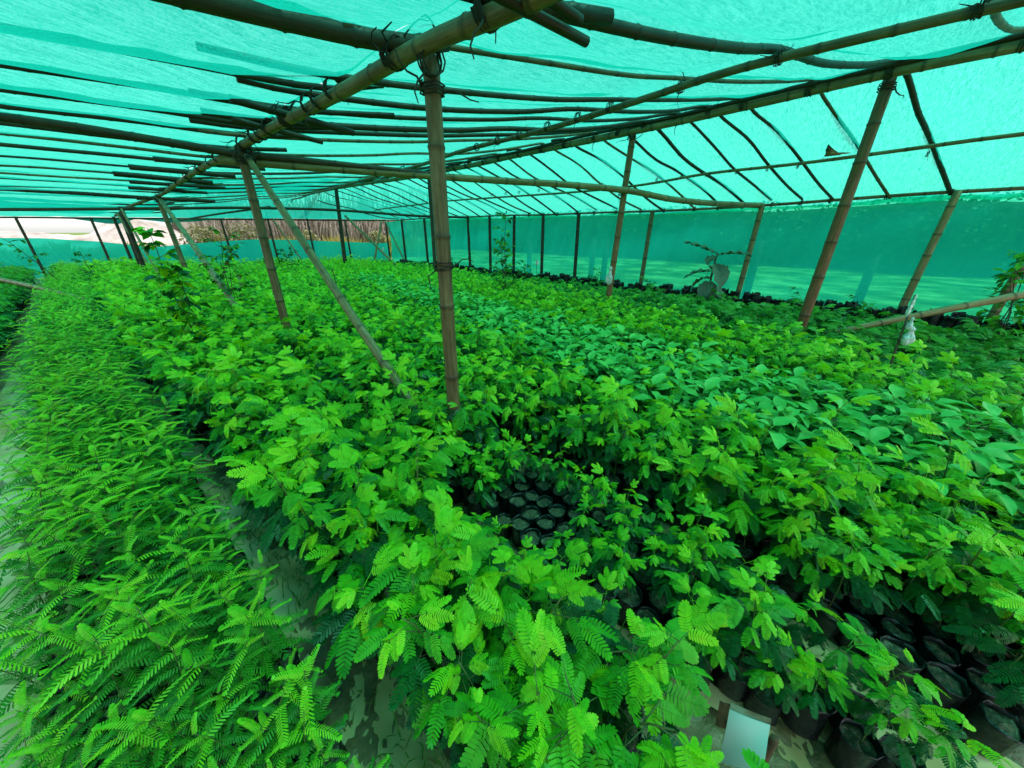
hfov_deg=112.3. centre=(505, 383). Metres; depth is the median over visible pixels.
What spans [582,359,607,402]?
broad leaved seedling
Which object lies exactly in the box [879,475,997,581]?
feathery acacia seedling
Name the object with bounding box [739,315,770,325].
dark low seedling
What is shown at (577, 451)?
empty nursery bag
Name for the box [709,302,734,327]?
dark low seedling
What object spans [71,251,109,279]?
twiggy shrub
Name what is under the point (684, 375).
broad leaved seedling
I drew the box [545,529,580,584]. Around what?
feathery acacia seedling
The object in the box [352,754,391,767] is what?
fern leaved seedling
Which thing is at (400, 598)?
feathery acacia seedling
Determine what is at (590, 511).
feathery acacia seedling
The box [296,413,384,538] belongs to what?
feathery acacia seedling
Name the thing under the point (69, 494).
fern leaved seedling
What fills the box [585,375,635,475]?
feathery acacia seedling
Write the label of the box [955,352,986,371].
dark low seedling
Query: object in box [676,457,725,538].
feathery acacia seedling
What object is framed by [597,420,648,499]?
feathery acacia seedling
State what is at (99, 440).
fern leaved seedling
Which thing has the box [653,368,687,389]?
broad leaved seedling
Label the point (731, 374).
broad leaved seedling
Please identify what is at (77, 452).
fern leaved seedling
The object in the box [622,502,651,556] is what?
feathery acacia seedling
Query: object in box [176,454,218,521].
fern leaved seedling
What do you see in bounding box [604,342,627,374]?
broad leaved seedling
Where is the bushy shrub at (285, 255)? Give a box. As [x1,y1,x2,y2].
[273,245,300,269]
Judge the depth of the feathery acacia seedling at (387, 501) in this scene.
1.52 m
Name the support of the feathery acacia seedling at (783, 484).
on the ground at (364, 750)
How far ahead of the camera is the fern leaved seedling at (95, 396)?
2.35 m
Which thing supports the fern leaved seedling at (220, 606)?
on the ground at (364, 750)
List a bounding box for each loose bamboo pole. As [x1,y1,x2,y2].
[0,277,97,304]
[823,291,1023,334]
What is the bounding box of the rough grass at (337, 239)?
[110,232,391,257]
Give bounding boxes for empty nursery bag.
[85,579,122,605]
[108,716,144,743]
[160,725,199,757]
[315,542,340,561]
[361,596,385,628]
[495,513,512,540]
[509,492,526,516]
[512,514,529,547]
[514,480,529,492]
[520,505,540,527]
[520,528,540,560]
[524,490,539,505]
[536,495,552,515]
[536,514,554,535]
[540,533,559,564]
[542,469,557,486]
[547,504,565,528]
[555,522,575,547]
[560,441,572,462]
[567,506,586,533]
[575,442,589,460]
[582,525,599,544]
[590,579,618,614]
[633,606,658,640]
[834,612,876,657]
[867,635,926,694]
[871,617,915,649]
[911,661,970,713]
[913,635,961,670]
[953,699,1023,759]
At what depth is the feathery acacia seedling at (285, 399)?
2.21 m
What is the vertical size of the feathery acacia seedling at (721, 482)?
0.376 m
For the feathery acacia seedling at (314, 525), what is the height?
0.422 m
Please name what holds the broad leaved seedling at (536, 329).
on the ground at (364, 750)
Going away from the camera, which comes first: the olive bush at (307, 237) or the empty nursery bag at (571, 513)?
the empty nursery bag at (571, 513)
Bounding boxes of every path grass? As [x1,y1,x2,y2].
[191,451,453,767]
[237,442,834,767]
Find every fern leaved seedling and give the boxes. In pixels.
[0,354,48,379]
[0,372,52,423]
[0,400,67,461]
[0,401,67,451]
[0,416,78,484]
[0,455,60,518]
[0,456,89,527]
[0,457,115,548]
[0,469,101,571]
[0,476,74,575]
[0,498,79,589]
[0,504,84,603]
[0,522,83,648]
[0,524,93,627]
[0,551,86,625]
[0,582,80,655]
[0,605,89,688]
[0,611,151,732]
[0,621,81,727]
[0,647,105,764]
[0,680,110,767]
[0,683,94,764]
[0,705,77,767]
[1,357,40,393]
[1,359,43,394]
[1,435,100,509]
[1,612,76,689]
[2,412,88,459]
[2,420,59,477]
[3,399,47,440]
[4,505,115,579]
[6,372,54,409]
[6,413,53,470]
[7,368,45,421]
[7,696,148,767]
[8,441,79,529]
[8,451,82,514]
[9,381,51,416]
[9,477,85,553]
[9,561,113,630]
[11,394,69,435]
[11,410,87,472]
[11,601,126,698]
[12,341,56,376]
[12,442,62,510]
[14,375,75,426]
[15,412,74,466]
[16,369,58,411]
[16,420,85,483]
[17,523,155,617]
[17,652,132,734]
[18,448,62,500]
[19,431,94,469]
[20,373,70,433]
[22,399,72,457]
[22,451,115,514]
[23,362,69,414]
[23,396,45,439]
[23,449,103,540]
[23,482,124,562]
[24,476,82,541]
[25,352,62,377]
[25,397,96,443]
[26,361,84,396]
[26,434,107,480]
[26,480,115,558]
[27,372,68,409]
[28,432,89,481]
[29,395,90,441]
[29,581,125,650]
[30,368,75,410]
[31,623,189,766]
[32,387,68,438]
[32,395,115,439]
[32,430,71,480]
[33,512,126,596]
[33,722,83,767]
[34,400,106,446]
[34,410,113,470]
[35,346,63,376]
[35,377,75,410]
[36,378,102,416]
[36,401,92,442]
[37,350,65,396]
[37,377,78,436]
[37,377,82,437]
[37,609,182,719]
[38,499,106,577]
[42,348,74,392]
[42,372,104,426]
[43,356,71,379]
[43,418,117,475]
[44,384,115,445]
[44,404,115,461]
[46,371,111,417]
[48,502,137,578]
[48,730,150,767]
[49,373,104,423]
[49,459,141,551]
[50,462,102,527]
[52,493,177,575]
[55,356,107,385]
[55,379,96,426]
[55,427,119,481]
[55,469,163,550]
[55,529,150,599]
[56,361,86,396]
[60,361,102,411]
[60,455,124,509]
[61,441,101,493]
[62,352,95,395]
[62,405,121,466]
[65,366,132,400]
[65,472,128,541]
[65,502,174,567]
[67,398,107,432]
[67,442,136,528]
[67,728,134,767]
[69,361,96,390]
[69,410,117,462]
[71,403,103,444]
[71,412,129,445]
[71,454,168,530]
[71,750,120,767]
[73,353,111,392]
[73,579,144,651]
[74,355,103,377]
[74,380,121,432]
[74,417,122,472]
[75,381,133,430]
[76,360,128,427]
[76,578,160,632]
[77,434,148,488]
[78,376,132,416]
[78,463,187,525]
[79,417,139,465]
[79,576,167,640]
[80,379,128,429]
[81,364,143,412]
[82,427,132,471]
[82,488,143,569]
[82,573,166,659]
[83,441,137,494]
[83,697,178,767]
[84,505,176,608]
[84,599,235,721]
[85,417,137,477]
[87,379,125,418]
[88,403,122,439]
[89,375,144,435]
[89,399,147,450]
[90,349,120,398]
[90,591,218,692]
[91,356,142,408]
[92,661,249,767]
[93,385,142,437]
[93,446,146,497]
[93,521,172,590]
[94,484,194,560]
[95,356,138,404]
[95,416,130,451]
[97,580,168,683]
[98,393,144,461]
[98,431,159,489]
[98,617,167,721]
[99,360,136,392]
[99,377,163,441]
[100,401,138,447]
[100,703,206,767]
[101,360,157,407]
[101,559,202,657]
[102,373,157,426]
[102,418,163,506]
[102,461,169,548]
[104,370,163,419]
[104,386,164,434]
[105,395,145,442]
[105,536,194,623]
[108,360,147,405]
[109,439,180,513]
[110,411,167,466]
[113,358,141,385]
[113,407,145,440]
[114,411,157,463]
[115,398,174,449]
[115,465,183,534]
[116,366,157,421]
[116,425,181,493]
[116,570,174,617]
[117,441,178,482]
[118,435,187,481]
[121,457,167,505]
[122,406,180,446]
[122,431,167,481]
[122,489,198,537]
[122,632,242,739]
[124,373,158,430]
[125,397,181,455]
[125,476,159,533]
[127,386,160,425]
[127,515,183,599]
[128,387,181,443]
[129,694,258,767]
[130,427,184,473]
[130,449,180,507]
[131,581,218,686]
[133,420,222,501]
[133,522,201,574]
[137,396,199,462]
[137,409,191,458]
[138,433,207,501]
[141,463,183,518]
[143,485,213,535]
[145,543,247,643]
[150,591,250,703]
[152,448,217,528]
[152,479,208,524]
[154,508,220,596]
[155,421,197,482]
[155,460,201,516]
[155,575,243,660]
[157,525,219,608]
[158,430,210,487]
[158,561,226,657]
[163,521,219,580]
[163,689,281,767]
[165,494,230,560]
[168,539,242,620]
[168,638,267,711]
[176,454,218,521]
[179,542,247,612]
[186,513,250,576]
[188,512,240,583]
[191,493,235,550]
[192,582,290,679]
[193,632,286,737]
[194,672,283,760]
[197,571,254,671]
[199,519,254,593]
[201,559,263,644]
[202,544,274,618]
[207,747,254,767]
[211,591,326,688]
[218,577,309,729]
[226,550,286,660]
[237,695,327,767]
[242,656,341,767]
[264,686,348,767]
[266,744,304,767]
[268,644,347,767]
[268,648,325,732]
[306,727,351,767]
[336,761,345,767]
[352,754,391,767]
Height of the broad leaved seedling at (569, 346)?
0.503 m
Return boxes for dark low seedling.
[654,302,679,316]
[675,297,694,319]
[675,302,701,321]
[675,315,695,324]
[683,305,706,322]
[693,310,714,327]
[696,303,726,319]
[703,306,720,319]
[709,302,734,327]
[713,303,738,320]
[713,321,741,338]
[719,304,741,327]
[721,310,754,329]
[722,304,755,321]
[726,316,753,345]
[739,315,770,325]
[740,304,766,323]
[745,302,772,322]
[746,314,769,331]
[748,328,775,340]
[757,303,790,328]
[758,302,790,317]
[759,317,779,332]
[765,319,799,333]
[765,325,784,342]
[770,313,793,333]
[774,334,812,351]
[775,319,803,337]
[776,310,809,328]
[791,298,814,317]
[791,324,819,338]
[802,322,819,341]
[807,314,828,338]
[808,304,835,337]
[808,312,838,330]
[808,343,845,357]
[810,307,848,330]
[814,332,843,338]
[815,308,837,322]
[816,311,845,329]
[822,321,853,334]
[823,323,854,344]
[828,319,863,333]
[829,334,860,350]
[835,343,861,355]
[837,310,868,323]
[838,309,875,326]
[843,320,873,338]
[844,340,888,373]
[851,324,885,356]
[853,332,873,341]
[854,336,894,371]
[862,326,898,350]
[863,331,887,352]
[868,329,924,356]
[870,334,903,358]
[872,326,896,337]
[874,351,927,375]
[875,344,899,360]
[876,311,899,329]
[880,335,918,357]
[882,316,901,337]
[893,355,927,377]
[896,342,946,359]
[896,371,936,382]
[898,324,935,351]
[899,325,938,334]
[899,344,933,364]
[903,344,947,353]
[905,362,963,378]
[908,332,949,362]
[909,319,947,335]
[912,360,939,377]
[915,326,957,336]
[915,327,951,349]
[919,355,943,376]
[921,342,956,360]
[924,342,967,369]
[925,363,981,384]
[926,333,961,348]
[928,327,963,354]
[929,356,966,369]
[930,340,971,350]
[932,357,974,371]
[932,364,1006,380]
[933,339,984,353]
[934,331,967,341]
[941,317,996,343]
[944,354,986,368]
[948,331,978,353]
[951,360,1022,405]
[953,334,981,350]
[953,360,994,376]
[954,356,1010,376]
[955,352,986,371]
[956,323,1002,350]
[963,333,1013,357]
[964,343,1022,373]
[968,347,1006,362]
[971,349,1018,367]
[974,366,1022,393]
[977,337,1018,358]
[979,327,1018,351]
[981,339,1023,368]
[987,338,1022,349]
[989,341,1023,363]
[989,353,1019,366]
[1000,367,1023,395]
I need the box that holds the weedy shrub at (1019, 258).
[966,250,1023,334]
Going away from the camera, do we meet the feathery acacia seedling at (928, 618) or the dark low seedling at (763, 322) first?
the feathery acacia seedling at (928, 618)
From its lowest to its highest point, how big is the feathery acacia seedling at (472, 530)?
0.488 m
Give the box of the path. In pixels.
[180,443,450,767]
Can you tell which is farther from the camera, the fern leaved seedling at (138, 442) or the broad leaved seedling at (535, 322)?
the broad leaved seedling at (535, 322)
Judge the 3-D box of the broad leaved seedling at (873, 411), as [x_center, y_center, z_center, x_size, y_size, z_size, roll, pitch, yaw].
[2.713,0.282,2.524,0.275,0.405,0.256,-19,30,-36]
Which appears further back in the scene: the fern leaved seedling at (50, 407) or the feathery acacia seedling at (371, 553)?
the fern leaved seedling at (50, 407)
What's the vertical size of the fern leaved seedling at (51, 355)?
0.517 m
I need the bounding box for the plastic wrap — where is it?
[605,266,612,284]
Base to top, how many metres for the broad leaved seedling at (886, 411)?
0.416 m
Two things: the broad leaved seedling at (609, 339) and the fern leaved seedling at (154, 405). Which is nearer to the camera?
the fern leaved seedling at (154, 405)
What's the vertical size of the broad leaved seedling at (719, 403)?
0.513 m
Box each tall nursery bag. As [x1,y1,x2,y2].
[564,274,569,283]
[617,282,623,293]
[633,282,641,294]
[640,285,646,294]
[660,284,669,300]
[681,288,688,296]
[684,285,691,290]
[729,290,739,309]
[735,298,745,309]
[742,292,751,303]
[744,299,753,308]
[750,292,760,299]
[753,297,761,305]
[761,296,771,307]
[772,299,783,308]
[814,299,821,307]
[824,299,836,312]
[832,302,844,310]
[842,310,852,320]
[844,301,857,310]
[851,304,860,316]
[864,308,877,319]
[876,308,892,319]
[886,307,898,316]
[897,306,913,314]
[913,311,929,322]
[926,308,943,331]
[935,315,956,333]
[951,312,967,317]
[952,315,967,330]
[962,315,983,337]
[976,317,1003,338]
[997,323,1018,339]
[1014,324,1023,336]
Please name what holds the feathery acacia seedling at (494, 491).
on the ground at (364, 750)
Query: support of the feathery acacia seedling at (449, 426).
on the ground at (364, 750)
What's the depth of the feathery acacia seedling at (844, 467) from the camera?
1.56 m
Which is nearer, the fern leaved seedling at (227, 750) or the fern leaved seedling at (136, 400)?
the fern leaved seedling at (227, 750)
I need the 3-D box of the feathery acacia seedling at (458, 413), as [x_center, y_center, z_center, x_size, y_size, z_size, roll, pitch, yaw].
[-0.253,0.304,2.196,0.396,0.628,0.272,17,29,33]
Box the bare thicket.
[186,177,415,241]
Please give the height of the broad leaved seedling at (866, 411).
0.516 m
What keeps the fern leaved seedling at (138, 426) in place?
on the ground at (364, 750)
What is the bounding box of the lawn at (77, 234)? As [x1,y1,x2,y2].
[50,233,391,258]
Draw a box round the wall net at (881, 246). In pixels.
[387,193,1023,323]
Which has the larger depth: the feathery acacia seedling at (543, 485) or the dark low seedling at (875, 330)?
the dark low seedling at (875, 330)
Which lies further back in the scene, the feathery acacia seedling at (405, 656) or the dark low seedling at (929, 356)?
the dark low seedling at (929, 356)
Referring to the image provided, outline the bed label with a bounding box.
[715,701,778,767]
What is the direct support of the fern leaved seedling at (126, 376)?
on the ground at (364, 750)
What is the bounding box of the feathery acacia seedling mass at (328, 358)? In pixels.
[78,254,1023,724]
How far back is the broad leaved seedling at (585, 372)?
2.93 m
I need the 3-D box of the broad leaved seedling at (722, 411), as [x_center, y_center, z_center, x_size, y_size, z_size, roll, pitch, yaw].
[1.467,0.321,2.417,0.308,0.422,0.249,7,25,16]
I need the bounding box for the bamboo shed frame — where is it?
[0,0,1023,457]
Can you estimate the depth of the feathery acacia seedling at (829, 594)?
1.31 m
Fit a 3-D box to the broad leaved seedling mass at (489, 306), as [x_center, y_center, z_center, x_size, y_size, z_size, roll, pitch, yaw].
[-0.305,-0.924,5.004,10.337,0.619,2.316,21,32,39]
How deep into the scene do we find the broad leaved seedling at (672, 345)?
3.15 m
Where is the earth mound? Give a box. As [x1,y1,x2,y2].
[0,217,230,245]
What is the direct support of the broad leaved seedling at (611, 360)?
on the ground at (364, 750)
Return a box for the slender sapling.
[489,211,516,294]
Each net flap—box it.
[77,217,133,223]
[140,218,223,222]
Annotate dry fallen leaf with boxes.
[821,144,850,159]
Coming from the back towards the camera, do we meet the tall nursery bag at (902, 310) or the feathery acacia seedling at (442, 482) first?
the tall nursery bag at (902, 310)
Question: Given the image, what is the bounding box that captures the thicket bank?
[171,201,396,239]
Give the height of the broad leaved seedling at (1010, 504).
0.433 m
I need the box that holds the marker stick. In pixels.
[880,294,917,391]
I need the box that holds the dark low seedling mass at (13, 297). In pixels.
[0,257,1023,393]
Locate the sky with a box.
[0,0,1023,232]
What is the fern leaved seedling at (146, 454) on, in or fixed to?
on the ground at (364, 750)
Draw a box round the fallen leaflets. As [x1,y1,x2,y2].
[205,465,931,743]
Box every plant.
[0,237,76,281]
[129,226,218,351]
[195,227,264,301]
[684,240,751,303]
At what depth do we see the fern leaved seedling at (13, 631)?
1.01 m
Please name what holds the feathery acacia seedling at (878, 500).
on the ground at (364, 750)
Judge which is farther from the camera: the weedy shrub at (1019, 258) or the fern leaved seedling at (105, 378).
the weedy shrub at (1019, 258)
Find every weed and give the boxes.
[515,259,531,280]
[588,268,601,286]
[641,277,655,295]
[786,287,802,311]
[845,293,879,324]
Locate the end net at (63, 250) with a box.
[0,238,388,277]
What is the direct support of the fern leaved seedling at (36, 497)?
on the ground at (364, 750)
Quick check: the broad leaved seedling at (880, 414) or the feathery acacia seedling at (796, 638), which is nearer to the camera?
the feathery acacia seedling at (796, 638)
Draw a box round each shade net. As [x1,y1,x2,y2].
[0,0,458,216]
[151,0,1023,220]
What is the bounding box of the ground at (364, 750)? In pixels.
[0,278,1023,767]
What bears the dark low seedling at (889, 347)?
on the ground at (364, 750)
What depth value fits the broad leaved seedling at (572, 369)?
2.96 m
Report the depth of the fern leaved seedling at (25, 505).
1.39 m
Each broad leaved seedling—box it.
[486,320,507,337]
[495,330,512,343]
[499,320,517,339]
[505,330,518,355]
[506,323,521,346]
[512,336,533,362]
[521,335,538,354]
[522,322,544,355]
[527,321,544,338]
[527,334,542,364]
[527,341,548,369]
[528,348,542,388]
[529,327,553,365]
[532,340,552,371]
[533,318,550,336]
[536,328,552,345]
[536,329,551,359]
[536,345,555,388]
[539,335,565,368]
[541,351,565,371]
[545,330,564,344]
[547,321,561,342]
[547,326,570,365]
[549,337,579,366]
[550,353,576,370]
[551,350,567,391]
[552,333,572,347]
[552,344,579,380]
[558,330,577,351]
[559,325,574,339]
[560,338,583,361]
[560,357,592,380]
[565,346,585,371]
[566,353,592,378]
[568,335,587,362]
[572,344,604,366]
[573,329,591,360]
[573,368,599,403]
[574,347,609,374]
[575,340,603,377]
[577,325,596,361]
[577,351,599,379]
[580,363,605,406]
[582,324,600,334]
[582,333,611,351]
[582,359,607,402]
[592,359,620,399]
[593,356,617,400]
[594,329,616,373]
[594,353,617,373]
[595,371,627,405]
[596,344,617,383]
[597,330,620,349]
[597,355,634,399]
[602,361,629,395]
[603,337,621,371]
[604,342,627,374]
[608,366,641,392]
[609,324,635,366]
[611,328,634,350]
[613,383,652,428]
[614,365,648,405]
[615,374,648,405]
[617,356,642,378]
[618,333,637,360]
[618,351,639,388]
[618,363,641,399]
[626,340,652,363]
[629,339,657,366]
[629,365,667,408]
[630,394,678,443]
[631,333,664,358]
[632,346,660,373]
[633,367,665,404]
[635,373,665,408]
[639,365,685,409]
[640,350,660,389]
[642,372,676,406]
[648,338,669,366]
[648,351,675,395]
[649,333,671,360]
[651,343,680,368]
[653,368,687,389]
[654,372,696,422]
[661,342,681,362]
[662,378,683,407]
[664,394,690,429]
[668,373,689,409]
[669,356,689,388]
[669,385,695,415]
[672,357,710,400]
[673,401,704,443]
[674,348,693,368]
[674,366,701,408]
[679,341,718,373]
[680,368,696,415]
[681,344,691,363]
[681,364,709,401]
[683,367,731,402]
[684,377,720,437]
[685,368,713,424]
[688,386,718,437]
[690,362,714,376]
[690,380,721,430]
[692,352,712,372]
[694,352,717,383]
[694,353,732,372]
[694,379,739,431]
[697,367,732,393]
[698,401,736,446]
[703,401,740,463]
[704,359,749,406]
[706,354,748,389]
[708,394,756,443]
[712,368,736,389]
[713,411,757,457]
[714,390,735,430]
[716,387,763,433]
[718,381,740,406]
[721,388,758,434]
[721,399,780,427]
[723,381,748,414]
[726,354,751,373]
[727,364,767,400]
[733,360,754,372]
[733,366,760,406]
[733,368,767,385]
[735,364,772,398]
[735,417,778,468]
[738,399,777,443]
[742,377,781,411]
[742,416,808,480]
[749,396,806,444]
[750,395,802,459]
[752,406,782,454]
[756,377,781,396]
[757,379,793,437]
[759,428,805,483]
[762,368,785,390]
[763,411,815,455]
[764,369,784,390]
[770,384,791,408]
[771,380,790,398]
[773,382,819,427]
[775,406,809,459]
[778,366,804,400]
[779,404,816,450]
[780,382,818,447]
[781,378,843,429]
[785,427,834,466]
[786,416,861,481]
[789,375,841,405]
[789,400,837,449]
[793,381,817,409]
[793,402,823,448]
[796,386,841,436]
[798,380,827,402]
[800,399,838,442]
[807,391,874,435]
[807,413,869,475]
[808,454,868,483]
[810,385,837,410]
[810,420,867,452]
[811,403,860,451]
[814,397,863,429]
[824,386,861,416]
[830,388,878,418]
[833,418,879,465]
[833,426,891,486]
[833,428,890,466]
[836,398,871,435]
[838,388,876,433]
[841,411,887,463]
[851,425,920,481]
[852,388,906,448]
[853,409,899,452]
[854,405,932,466]
[854,440,907,507]
[855,384,909,448]
[858,400,900,434]
[860,426,943,487]
[871,445,942,512]
[872,393,937,444]
[872,419,944,471]
[873,434,930,507]
[875,409,947,479]
[879,408,926,445]
[881,466,961,516]
[896,394,974,445]
[903,458,976,504]
[905,449,982,515]
[906,417,973,468]
[906,429,954,473]
[908,407,974,463]
[913,403,1001,475]
[926,400,1000,458]
[926,406,976,450]
[933,440,1023,503]
[936,409,988,457]
[937,451,1023,515]
[938,451,1023,524]
[939,429,997,463]
[944,415,1010,457]
[944,478,1023,532]
[951,401,1020,460]
[951,415,1023,477]
[956,429,997,479]
[958,458,1015,505]
[960,432,1012,482]
[967,447,1023,514]
[972,469,1023,517]
[983,407,1023,443]
[1006,433,1023,468]
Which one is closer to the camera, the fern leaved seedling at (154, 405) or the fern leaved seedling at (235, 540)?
the fern leaved seedling at (235, 540)
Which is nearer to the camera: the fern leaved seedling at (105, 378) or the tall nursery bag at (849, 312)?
the fern leaved seedling at (105, 378)
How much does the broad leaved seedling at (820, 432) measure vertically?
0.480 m
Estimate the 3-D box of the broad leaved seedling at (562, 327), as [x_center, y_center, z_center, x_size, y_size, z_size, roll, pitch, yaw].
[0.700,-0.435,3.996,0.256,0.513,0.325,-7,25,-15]
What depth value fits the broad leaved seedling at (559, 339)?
3.41 m
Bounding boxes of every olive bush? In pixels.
[176,224,221,243]
[215,222,257,240]
[294,230,320,240]
[364,230,386,242]
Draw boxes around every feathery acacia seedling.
[202,416,257,482]
[207,379,275,461]
[208,412,252,463]
[209,410,248,470]
[212,425,262,477]
[215,453,283,526]
[218,416,268,467]
[219,396,282,447]
[225,429,285,491]
[226,459,325,573]
[231,456,276,510]
[235,438,302,510]
[241,465,321,551]
[248,396,289,466]
[248,424,281,457]
[248,462,318,526]
[254,459,318,551]
[262,416,328,494]
[263,406,312,495]
[263,427,306,469]
[265,446,328,497]
[268,441,333,521]
[273,397,298,434]
[276,428,356,494]
[279,481,357,596]
[280,405,369,491]
[285,415,319,453]
[287,427,327,455]
[290,429,334,496]
[294,469,335,522]
[295,514,367,585]
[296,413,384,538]
[297,445,330,477]
[304,542,385,631]
[308,480,374,555]
[310,406,336,446]
[310,454,384,548]
[310,540,413,679]
[314,402,343,470]
[317,423,355,478]
[322,409,373,468]
[325,444,389,547]
[325,482,410,587]
[334,489,401,556]
[337,391,387,449]
[340,405,368,430]
[349,421,396,484]
[350,441,410,504]
[351,432,389,477]
[353,500,419,577]
[353,594,484,723]
[354,465,398,538]
[355,408,387,448]
[355,417,395,481]
[356,524,405,617]
[357,503,480,667]
[361,383,400,442]
[362,452,409,527]
[363,415,417,494]
[365,541,443,697]
[367,400,423,477]
[369,466,429,557]
[374,439,446,510]
[374,551,462,665]
[376,415,423,481]
[378,534,429,630]
[385,479,447,558]
[390,435,431,484]
[391,435,453,539]
[393,407,426,458]
[393,470,439,532]
[399,551,457,615]
[404,425,472,503]
[404,506,497,636]
[405,595,493,767]
[407,435,432,488]
[414,410,444,476]
[415,477,447,522]
[417,507,476,541]
[418,409,458,468]
[422,439,445,480]
[424,485,494,591]
[425,392,463,451]
[425,527,457,597]
[427,509,487,605]
[434,421,473,490]
[437,385,495,474]
[437,545,513,682]
[440,621,525,767]
[442,686,526,767]
[445,401,478,477]
[445,457,468,503]
[446,631,513,724]
[449,520,537,623]
[455,451,481,506]
[455,607,575,767]
[458,577,560,732]
[459,512,498,543]
[461,398,499,463]
[461,443,479,478]
[462,463,496,521]
[469,435,493,478]
[471,446,494,486]
[472,423,501,471]
[475,549,549,627]
[476,452,507,497]
[476,700,594,767]
[478,472,506,524]
[485,516,512,570]
[486,436,519,488]
[487,447,506,473]
[488,579,619,671]
[489,556,561,671]
[491,440,525,513]
[492,560,587,674]
[497,428,516,464]
[498,535,548,606]
[499,437,526,488]
[506,623,619,767]
[509,640,576,713]
[510,683,649,767]
[516,434,544,490]
[518,451,540,471]
[519,545,548,593]
[527,450,556,496]
[529,538,586,614]
[533,563,573,639]
[542,652,627,757]
[543,409,579,469]
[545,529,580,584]
[546,580,591,644]
[548,442,575,504]
[551,609,599,652]
[554,463,578,521]
[557,406,603,482]
[559,415,588,473]
[564,492,606,571]
[566,538,609,596]
[570,465,590,506]
[570,602,698,752]
[571,474,607,524]
[572,566,620,664]
[578,386,632,476]
[584,639,719,767]
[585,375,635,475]
[585,433,617,486]
[585,463,614,528]
[587,527,615,578]
[587,734,723,767]
[590,595,726,753]
[591,524,638,585]
[594,476,620,522]
[597,410,640,479]
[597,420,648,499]
[598,385,642,465]
[600,494,641,556]
[603,543,646,625]
[605,405,649,474]
[607,479,647,544]
[610,508,649,579]
[614,442,651,503]
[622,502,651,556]
[627,406,667,465]
[628,422,662,487]
[631,536,676,606]
[632,407,677,506]
[633,442,679,515]
[636,431,672,470]
[638,499,673,552]
[640,399,692,468]
[640,536,688,585]
[645,556,691,627]
[648,524,680,556]
[649,427,683,485]
[651,456,705,521]
[651,531,704,596]
[658,420,691,482]
[658,453,692,511]
[659,543,713,617]
[660,438,705,534]
[661,571,711,652]
[662,434,718,480]
[665,425,745,516]
[666,493,728,573]
[669,408,711,468]
[673,400,722,469]
[674,413,713,456]
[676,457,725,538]
[679,523,740,599]
[684,606,742,690]
[689,587,753,663]
[690,524,744,580]
[692,407,748,461]
[693,445,743,518]
[698,451,757,529]
[703,393,757,463]
[704,452,742,512]
[704,465,783,570]
[704,506,754,561]
[707,548,780,598]
[707,567,798,701]
[709,445,751,493]
[709,574,764,637]
[717,412,763,458]
[718,412,760,463]
[719,558,805,663]
[723,471,757,533]
[727,450,772,502]
[730,573,796,632]
[732,467,806,560]
[735,435,775,494]
[737,449,768,481]
[741,748,768,767]
[742,644,810,725]
[743,479,776,530]
[745,455,817,516]
[745,493,811,568]
[746,409,793,473]
[751,458,883,547]
[751,514,811,586]
[754,451,825,503]
[755,465,781,504]
[756,449,800,493]
[756,625,826,689]
[761,485,827,564]
[763,530,850,608]
[765,480,871,577]
[768,437,835,527]
[768,589,842,654]
[769,453,864,533]
[780,436,852,490]
[780,653,854,740]
[787,490,835,532]
[789,443,839,477]
[793,517,896,638]
[794,394,881,448]
[796,446,861,535]
[796,613,896,718]
[802,525,906,605]
[804,451,855,506]
[811,486,887,574]
[814,429,889,552]
[815,527,876,579]
[824,678,959,767]
[825,445,910,534]
[826,470,866,516]
[827,436,870,514]
[828,633,966,742]
[836,445,932,518]
[840,489,929,563]
[840,554,915,624]
[841,527,897,602]
[842,489,901,542]
[846,513,911,580]
[866,485,930,544]
[869,525,975,606]
[871,532,970,629]
[871,707,1013,767]
[873,486,934,546]
[874,518,940,590]
[875,462,945,518]
[876,482,930,512]
[877,379,943,458]
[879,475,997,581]
[890,522,1014,600]
[896,461,986,539]
[897,382,947,446]
[901,514,1023,638]
[903,563,1008,654]
[907,489,1003,559]
[908,464,1015,543]
[911,414,985,512]
[922,546,1023,646]
[932,515,1023,608]
[937,578,1023,674]
[938,525,996,575]
[941,483,988,562]
[943,539,1023,624]
[960,518,1021,570]
[966,452,1023,516]
[967,535,1023,582]
[968,396,1011,439]
[970,495,1023,556]
[980,423,1015,452]
[989,404,1023,440]
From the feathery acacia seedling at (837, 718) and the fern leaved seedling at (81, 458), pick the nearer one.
the feathery acacia seedling at (837, 718)
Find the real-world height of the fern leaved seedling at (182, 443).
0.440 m
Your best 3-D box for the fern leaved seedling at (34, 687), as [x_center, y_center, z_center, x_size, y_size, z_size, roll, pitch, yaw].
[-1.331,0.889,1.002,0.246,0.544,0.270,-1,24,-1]
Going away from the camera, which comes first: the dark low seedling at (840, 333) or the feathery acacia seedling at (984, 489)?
the feathery acacia seedling at (984, 489)
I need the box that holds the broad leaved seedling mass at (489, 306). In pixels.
[350,272,1023,547]
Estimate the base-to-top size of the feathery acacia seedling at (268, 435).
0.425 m
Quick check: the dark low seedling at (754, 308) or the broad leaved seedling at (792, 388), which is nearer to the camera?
the broad leaved seedling at (792, 388)
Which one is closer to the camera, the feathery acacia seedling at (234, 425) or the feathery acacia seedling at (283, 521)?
the feathery acacia seedling at (283, 521)
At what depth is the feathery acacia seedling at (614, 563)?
1.43 m
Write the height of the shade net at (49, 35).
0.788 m
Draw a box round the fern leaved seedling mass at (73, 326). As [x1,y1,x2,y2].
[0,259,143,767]
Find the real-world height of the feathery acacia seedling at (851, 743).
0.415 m
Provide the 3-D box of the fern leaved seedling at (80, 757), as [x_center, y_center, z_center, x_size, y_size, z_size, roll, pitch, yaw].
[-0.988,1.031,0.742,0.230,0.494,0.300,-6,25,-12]

